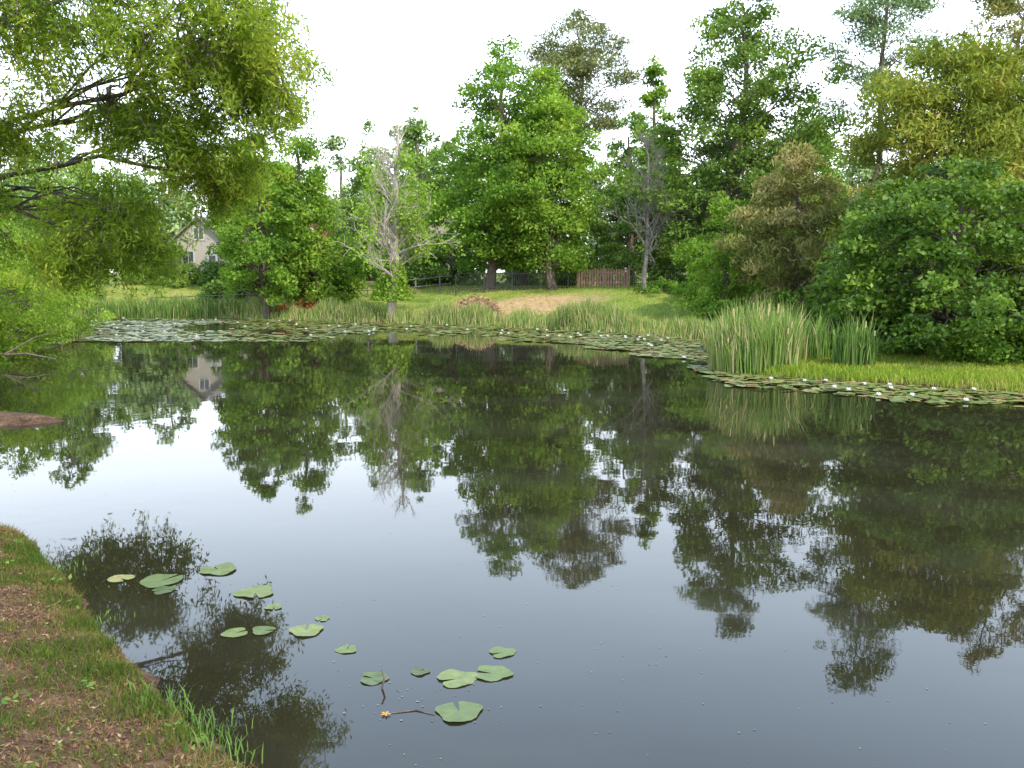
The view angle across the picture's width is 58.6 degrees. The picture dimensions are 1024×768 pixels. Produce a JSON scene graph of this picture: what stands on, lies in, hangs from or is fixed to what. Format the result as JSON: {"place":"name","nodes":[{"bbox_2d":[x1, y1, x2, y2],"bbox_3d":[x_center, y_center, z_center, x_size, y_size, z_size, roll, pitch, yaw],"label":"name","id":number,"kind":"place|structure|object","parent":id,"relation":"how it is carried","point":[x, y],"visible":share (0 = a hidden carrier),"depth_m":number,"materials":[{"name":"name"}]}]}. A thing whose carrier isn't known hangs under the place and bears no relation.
{"place":"outdoors","nodes":[
{"label":"outdoors","id":0,"kind":"place"},
{"bbox_2d":[0,318,1023,767],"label":"pond water","id":1,"kind":"structure","parent":0,"point":[394,504],"depth_m":9.18,"materials":[{"name":"grey liquid"}]},
{"bbox_2d":[0,331,56,359],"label":"fallen branch","id":2,"kind":"object","parent":1,"relation":"in","point":[8,353],"visible":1,"depth_m":27.64,"materials":[{"name":"grey wood"}]},
{"bbox_2d":[84,290,242,318],"bbox_3d":[-22.024,-5.087,57.596,10.196,1.926,2.887,0,7,0],"label":"cattail clump","id":3,"kind":"object","parent":1,"relation":"in","point":[181,308],"visible":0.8,"depth_m":57.02,"materials":[{"name":"green plant"}]},
{"bbox_2d":[107,562,515,721],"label":"floating lily pads","id":4,"kind":"object","parent":1,"relation":"on","point":[450,712],"visible":0.99,"depth_m":6.61,"materials":[{"name":"green plant"}]},
{"bbox_2d":[37,295,720,339],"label":"shoreline reeds","id":5,"kind":"object","parent":1,"relation":"on","point":[615,319],"visible":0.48,"depth_m":49.22,"materials":[{"name":"green plant"}]},
{"bbox_2d":[381,669,434,714],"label":"floating twigs","id":6,"kind":"object","parent":1,"relation":"on","point":[383,681],"visible":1,"depth_m":5.69,"materials":[{"name":"brown wood"}]},
{"bbox_2d":[49,401,1002,764],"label":"floating pollen specks","id":7,"kind":"object","parent":1,"relation":"on","point":[527,603],"visible":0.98,"depth_m":5.88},
{"bbox_2d":[70,317,1023,406],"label":"lily pad bed","id":8,"kind":"object","parent":1,"relation":"on","point":[598,339],"visible":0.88,"depth_m":37.63,"materials":[{"name":"green plant"}]},
{"bbox_2d":[553,295,612,329],"bbox_3d":[3.684,-3.618,45.456,3.420,1.880,2.855,0,7,0],"label":"cattail clump","id":9,"kind":"object","parent":1,"relation":"in","point":[560,316],"visible":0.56,"depth_m":45.03,"materials":[{"name":"green plant"}]},
{"bbox_2d":[698,310,755,351],"bbox_3d":[7.770,-1.953,31.977,2.269,1.767,4.250,0,7,0],"label":"cattail clump","id":10,"kind":"object","parent":1,"relation":"in","point":[704,341],"visible":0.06,"depth_m":32.68,"materials":[{"name":"green plant"}]},
{"bbox_2d":[703,291,816,374],"bbox_3d":[6.849,-1.542,25.860,3.086,2.399,3.364,-5,8,-34],"label":"cattail clump","id":11,"kind":"object","parent":1,"relation":"in","point":[746,342],"visible":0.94,"depth_m":25.07,"materials":[{"name":"green plant"}]},
{"bbox_2d":[0,273,1023,767],"bbox_3d":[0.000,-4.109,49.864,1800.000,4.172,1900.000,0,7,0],"label":"ground","id":12,"kind":"structure","parent":0,"point":[520,299],"depth_m":6.75,"materials":[{"name":"brown soil"}]},
{"bbox_2d":[0,297,22,367],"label":"willow shrub","id":13,"kind":"object","parent":12,"relation":"on","point":[5,318],"visible":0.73,"depth_m":27.86,"materials":[{"name":"green plant"}]},
{"bbox_2d":[0,258,74,359],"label":"willow shrub","id":14,"kind":"object","parent":12,"relation":"on","point":[29,346],"visible":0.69,"depth_m":30.22,"materials":[{"name":"green plant"}]},
{"bbox_2d":[0,219,101,344],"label":"willow shrub","id":15,"kind":"object","parent":12,"relation":"on","point":[50,323],"visible":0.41,"depth_m":33.32,"materials":[{"name":"green plant"}]},
{"bbox_2d":[0,236,101,338],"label":"willow shrub","id":16,"kind":"object","parent":12,"relation":"on","point":[88,325],"visible":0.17,"depth_m":37.20,"materials":[{"name":"green plant"}]},
{"bbox_2d":[0,252,115,331],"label":"willow shrub","id":17,"kind":"object","parent":12,"relation":"on","point":[101,317],"visible":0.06,"depth_m":41.61,"materials":[{"name":"green plant"}]},
{"bbox_2d":[1,132,116,294],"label":"oak tree","id":18,"kind":"object","parent":12,"relation":"on","point":[64,173],"visible":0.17,"depth_m":61.50,"materials":[{"name":"green plant"}]},
{"bbox_2d":[0,522,257,767],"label":"bank grass","id":19,"kind":"structure","parent":12,"relation":"on","point":[27,549],"depth_m":5.81,"materials":[{"name":"green plant"}]},
{"bbox_2d":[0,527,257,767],"bbox_3d":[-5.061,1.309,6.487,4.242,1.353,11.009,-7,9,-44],"label":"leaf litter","id":20,"kind":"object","parent":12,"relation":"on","point":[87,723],"visible":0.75,"depth_m":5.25,"materials":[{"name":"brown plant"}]},
{"bbox_2d":[0,538,263,766],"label":"shore weeds","id":21,"kind":"object","parent":12,"relation":"on","point":[170,699],"visible":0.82,"depth_m":5.40,"materials":[{"name":"green plant"}]},
{"bbox_2d":[0,0,339,312],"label":"willow tree","id":22,"kind":"object","parent":12,"relation":"on","point":[237,66],"visible":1,"depth_m":14.96,"materials":[{"name":"green plant"}]},
{"bbox_2d":[174,220,249,272],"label":"walls","id":23,"kind":"structure","parent":12,"relation":"on","point":[200,247],"depth_m":71.21,"materials":[{"name":"beige paint"}]},
{"bbox_2d":[183,228,215,266],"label":"windows","id":24,"kind":"structure","parent":23,"relation":"attached to","point":[191,255],"depth_m":71.26,"materials":[{"name":"grey glass"}]},
{"bbox_2d":[181,227,218,269],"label":"trim and door","id":25,"kind":"structure","parent":23,"relation":"attached to","point":[215,255],"depth_m":71.25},
{"bbox_2d":[169,216,248,243],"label":"roof","id":26,"kind":"structure","parent":23,"relation":"on","point":[181,231],"depth_m":70.75,"materials":[{"name":"grey"}]},
{"bbox_2d":[202,142,279,296],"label":"oak tree","id":27,"kind":"object","parent":12,"relation":"on","point":[245,229],"visible":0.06,"depth_m":63.16,"materials":[{"name":"green plant"}]},
{"bbox_2d":[203,135,318,318],"bbox_3d":[-15.283,-9.349,54.512,6.552,11.465,7.900,0,7,0],"label":"maple tree","id":28,"kind":"object","parent":12,"relation":"on","point":[265,248],"visible":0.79,"depth_m":54.07,"materials":[{"name":"green plant"}]},
{"bbox_2d":[150,275,451,304],"bbox_3d":[-14.022,-5.976,60.692,20.047,2.487,0.145,0,7,0],"label":"split rail fence","id":29,"kind":"object","parent":12,"relation":"on","point":[367,290],"visible":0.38,"depth_m":60.63,"materials":[{"name":"brown wood"}]},
{"bbox_2d":[274,298,331,313],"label":"azalea bushes","id":30,"kind":"object","parent":12,"relation":"on","point":[299,303],"visible":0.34,"depth_m":56.08,"materials":[{"name":"green plant"}]},
{"bbox_2d":[257,111,370,305],"bbox_3d":[-12.721,-10.690,57.208,6.967,12.515,7.064,-3,8,-25],"label":"maple tree","id":31,"kind":"object","parent":12,"relation":"on","point":[329,277],"visible":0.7,"depth_m":56.22,"materials":[{"name":"green plant"}]},
{"bbox_2d":[267,222,366,276],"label":"walls","id":32,"kind":"structure","parent":12,"relation":"on","point":[333,231],"depth_m":75.06,"materials":[{"name":"brick"}]},
{"bbox_2d":[312,205,342,232],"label":"roof","id":33,"kind":"structure","parent":32,"relation":"on","point":[338,219],"depth_m":78.41,"materials":[{"name":"grey"}]},
{"bbox_2d":[325,118,405,280],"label":"maple tree","id":34,"kind":"object","parent":12,"relation":"on","point":[347,203],"visible":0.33,"depth_m":71.77,"materials":[{"name":"green plant"}]},
{"bbox_2d":[68,283,703,329],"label":"lawn grass","id":35,"kind":"structure","parent":12,"relation":"on","point":[548,290],"depth_m":57.27,"materials":[{"name":"green plant"}]},
{"bbox_2d":[334,118,472,318],"bbox_3d":[-6.747,-9.306,51.481,8.192,11.635,5.408,-6,9,-41],"label":"dying tree","id":36,"kind":"object","parent":12,"relation":"on","point":[391,272],"visible":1,"depth_m":51.44,"materials":[{"name":"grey plant"}]},
{"bbox_2d":[376,106,450,278],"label":"maple tree","id":37,"kind":"object","parent":12,"relation":"on","point":[416,128],"visible":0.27,"depth_m":70.59,"materials":[{"name":"green plant"}]},
{"bbox_2d":[375,214,457,274],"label":"walls","id":38,"kind":"structure","parent":12,"relation":"on","point":[442,229],"depth_m":78.97,"materials":[{"name":"beige paint"}]},
{"bbox_2d":[52,238,817,300],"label":"understory shrubs","id":39,"kind":"object","parent":12,"relation":"on","point":[210,278],"visible":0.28,"depth_m":64.89,"materials":[{"name":"green plant"}]},
{"bbox_2d":[415,138,485,283],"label":"oak tree","id":40,"kind":"object","parent":12,"relation":"on","point":[445,145],"visible":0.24,"depth_m":66.22,"materials":[{"name":"green plant"}]},
{"bbox_2d":[454,293,503,315],"bbox_3d":[-2.077,-4.384,52.299,3.288,1.688,2.908,0,7,0],"label":"brush pile","id":41,"kind":"object","parent":12,"relation":"on","point":[491,305],"visible":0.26,"depth_m":52.01,"materials":[{"name":"beige wood"}]},
{"bbox_2d":[0,125,972,272],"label":"distant forest","id":42,"kind":"object","parent":12,"relation":"on","point":[178,224],"visible":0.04,"depth_m":93.63,"materials":[{"name":"green plant"}]},
{"bbox_2d":[422,34,562,289],"bbox_3d":[-0.476,-14.027,58.711,8.572,16.121,9.590,-4,8,-33],"label":"sweetgum tree","id":43,"kind":"object","parent":12,"relation":"on","point":[490,169],"visible":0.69,"depth_m":57.37,"materials":[{"name":"green plant"}]},
{"bbox_2d":[475,100,586,286],"bbox_3d":[1.370,-12.845,62.087,6.960,12.683,9.543,2,7,20],"label":"sweetgum tree","id":44,"kind":"object","parent":12,"relation":"on","point":[522,279],"visible":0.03,"depth_m":61.36,"materials":[{"name":"green plant"}]},
{"bbox_2d":[475,64,608,289],"bbox_3d":[1.864,-13.082,58.220,8.375,14.313,10.034,0,7,0],"label":"sweetgum tree","id":45,"kind":"object","parent":12,"relation":"on","point":[527,212],"visible":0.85,"depth_m":56.73,"materials":[{"name":"green plant"}]},
{"bbox_2d":[455,266,689,295],"bbox_3d":[3.882,-6.628,58.537,15.035,1.917,0.090,0,7,0],"label":"iron fence","id":46,"kind":"object","parent":12,"relation":"on","point":[511,273],"visible":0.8,"depth_m":58.50,"materials":[{"name":"metal"}]},
{"bbox_2d":[519,7,654,242],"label":"pine tree","id":47,"kind":"object","parent":12,"relation":"on","point":[570,58],"visible":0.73,"depth_m":69.25,"materials":[{"name":"green plant"}]},
{"bbox_2d":[577,265,629,287],"bbox_3d":[5.850,-6.887,58.460,3.400,1.472,0.151,0,7,0],"label":"wooden picket fence","id":48,"kind":"object","parent":12,"relation":"on","point":[604,272],"visible":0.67,"depth_m":58.40,"materials":[{"name":"brown wood"}]},
{"bbox_2d":[575,111,671,281],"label":"oak tree","id":49,"kind":"object","parent":12,"relation":"on","point":[623,238],"visible":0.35,"depth_m":66.51,"materials":[{"name":"green plant"}]},
{"bbox_2d":[596,123,689,289],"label":"bare tree","id":50,"kind":"object","parent":12,"relation":"on","point":[647,241],"visible":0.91,"depth_m":53.29,"materials":[{"name":"grey plant"}]},
{"bbox_2d":[610,149,703,285],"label":"oak tree","id":51,"kind":"object","parent":12,"relation":"on","point":[659,261],"visible":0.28,"depth_m":58.37,"materials":[{"name":"green plant"}]},
{"bbox_2d":[618,53,701,279],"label":"tulip poplar tree","id":52,"kind":"object","parent":12,"relation":"on","point":[651,98],"visible":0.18,"depth_m":69.59,"materials":[{"name":"green plant"}]},
{"bbox_2d":[670,196,787,313],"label":"willow tree","id":53,"kind":"object","parent":12,"relation":"on","point":[730,278],"visible":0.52,"depth_m":44.54,"materials":[{"name":"green plant"}]},
{"bbox_2d":[605,0,857,269],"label":"sweetgum tree","id":54,"kind":"object","parent":12,"relation":"on","point":[712,86],"visible":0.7,"depth_m":52.22,"materials":[{"name":"green plant"}]},
{"bbox_2d":[695,78,837,280],"bbox_3d":[15.624,-12.322,56.176,9.077,13.006,7.524,0,7,0],"label":"sweetgum tree","id":55,"kind":"object","parent":12,"relation":"on","point":[780,130],"visible":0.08,"depth_m":55.37,"materials":[{"name":"green plant"}]},
{"bbox_2d":[712,138,863,319],"bbox_3d":[13.112,-6.937,41.458,7.871,8.505,6.985,0,7,0],"label":"willow tree","id":56,"kind":"object","parent":12,"relation":"on","point":[763,220],"visible":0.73,"depth_m":40.82,"materials":[{"name":"green plant"}]},
{"bbox_2d":[765,295,831,360],"bbox_3d":[8.189,-1.702,27.192,2.578,2.061,2.602,0,7,0],"label":"cattail clump","id":57,"kind":"object","parent":12,"relation":"on","point":[815,343],"visible":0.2,"depth_m":26.48,"materials":[{"name":"green plant"}]},
{"bbox_2d":[755,117,858,280],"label":"maple tree","id":58,"kind":"object","parent":12,"relation":"on","point":[826,172],"visible":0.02,"depth_m":62.29,"materials":[{"name":"green plant"}]},
{"bbox_2d":[794,93,850,217],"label":"tulip poplar tree","id":59,"kind":"object","parent":12,"relation":"on","point":[838,174],"visible":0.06,"depth_m":73.92,"materials":[{"name":"green plant"}]},
{"bbox_2d":[633,256,1023,364],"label":"bank shrubs","id":60,"kind":"object","parent":12,"relation":"on","point":[974,351],"visible":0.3,"depth_m":39.58,"materials":[{"name":"green plant"}]},
{"bbox_2d":[820,308,885,366],"bbox_3d":[9.365,-1.297,24.834,1.715,1.807,1.222,-2,7,-17],"label":"cattail clump","id":61,"kind":"object","parent":12,"relation":"on","point":[861,354],"visible":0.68,"depth_m":24.64,"materials":[{"name":"green plant"}]},
{"bbox_2d":[707,350,1023,392],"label":"bank grass","id":62,"kind":"structure","parent":12,"relation":"on","point":[916,371],"depth_m":23.47,"materials":[{"name":"green plant"}]},
{"bbox_2d":[809,0,955,225],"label":"pine tree","id":63,"kind":"object","parent":12,"relation":"on","point":[861,13],"visible":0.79,"depth_m":49.32,"materials":[{"name":"green plant"}]},
{"bbox_2d":[802,154,1023,357],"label":"mulberry tree","id":64,"kind":"object","parent":12,"relation":"on","point":[937,274],"visible":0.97,"depth_m":25.83,"materials":[{"name":"green plant"}]},
{"bbox_2d":[810,28,1023,309],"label":"willow tree","id":65,"kind":"object","parent":12,"relation":"on","point":[995,131],"visible":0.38,"depth_m":33.58,"materials":[{"name":"green plant"}]},
{"bbox_2d":[941,0,1023,131],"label":"pine tree","id":66,"kind":"object","parent":12,"relation":"on","point":[1001,8],"visible":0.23,"depth_m":47.70,"materials":[{"name":"green plant"}]},
{"bbox_2d":[0,0,1023,272],"label":"sky","id":67,"kind":"structure","parent":0,"point":[391,57],"materials":[{"name":"white"}]}
]}

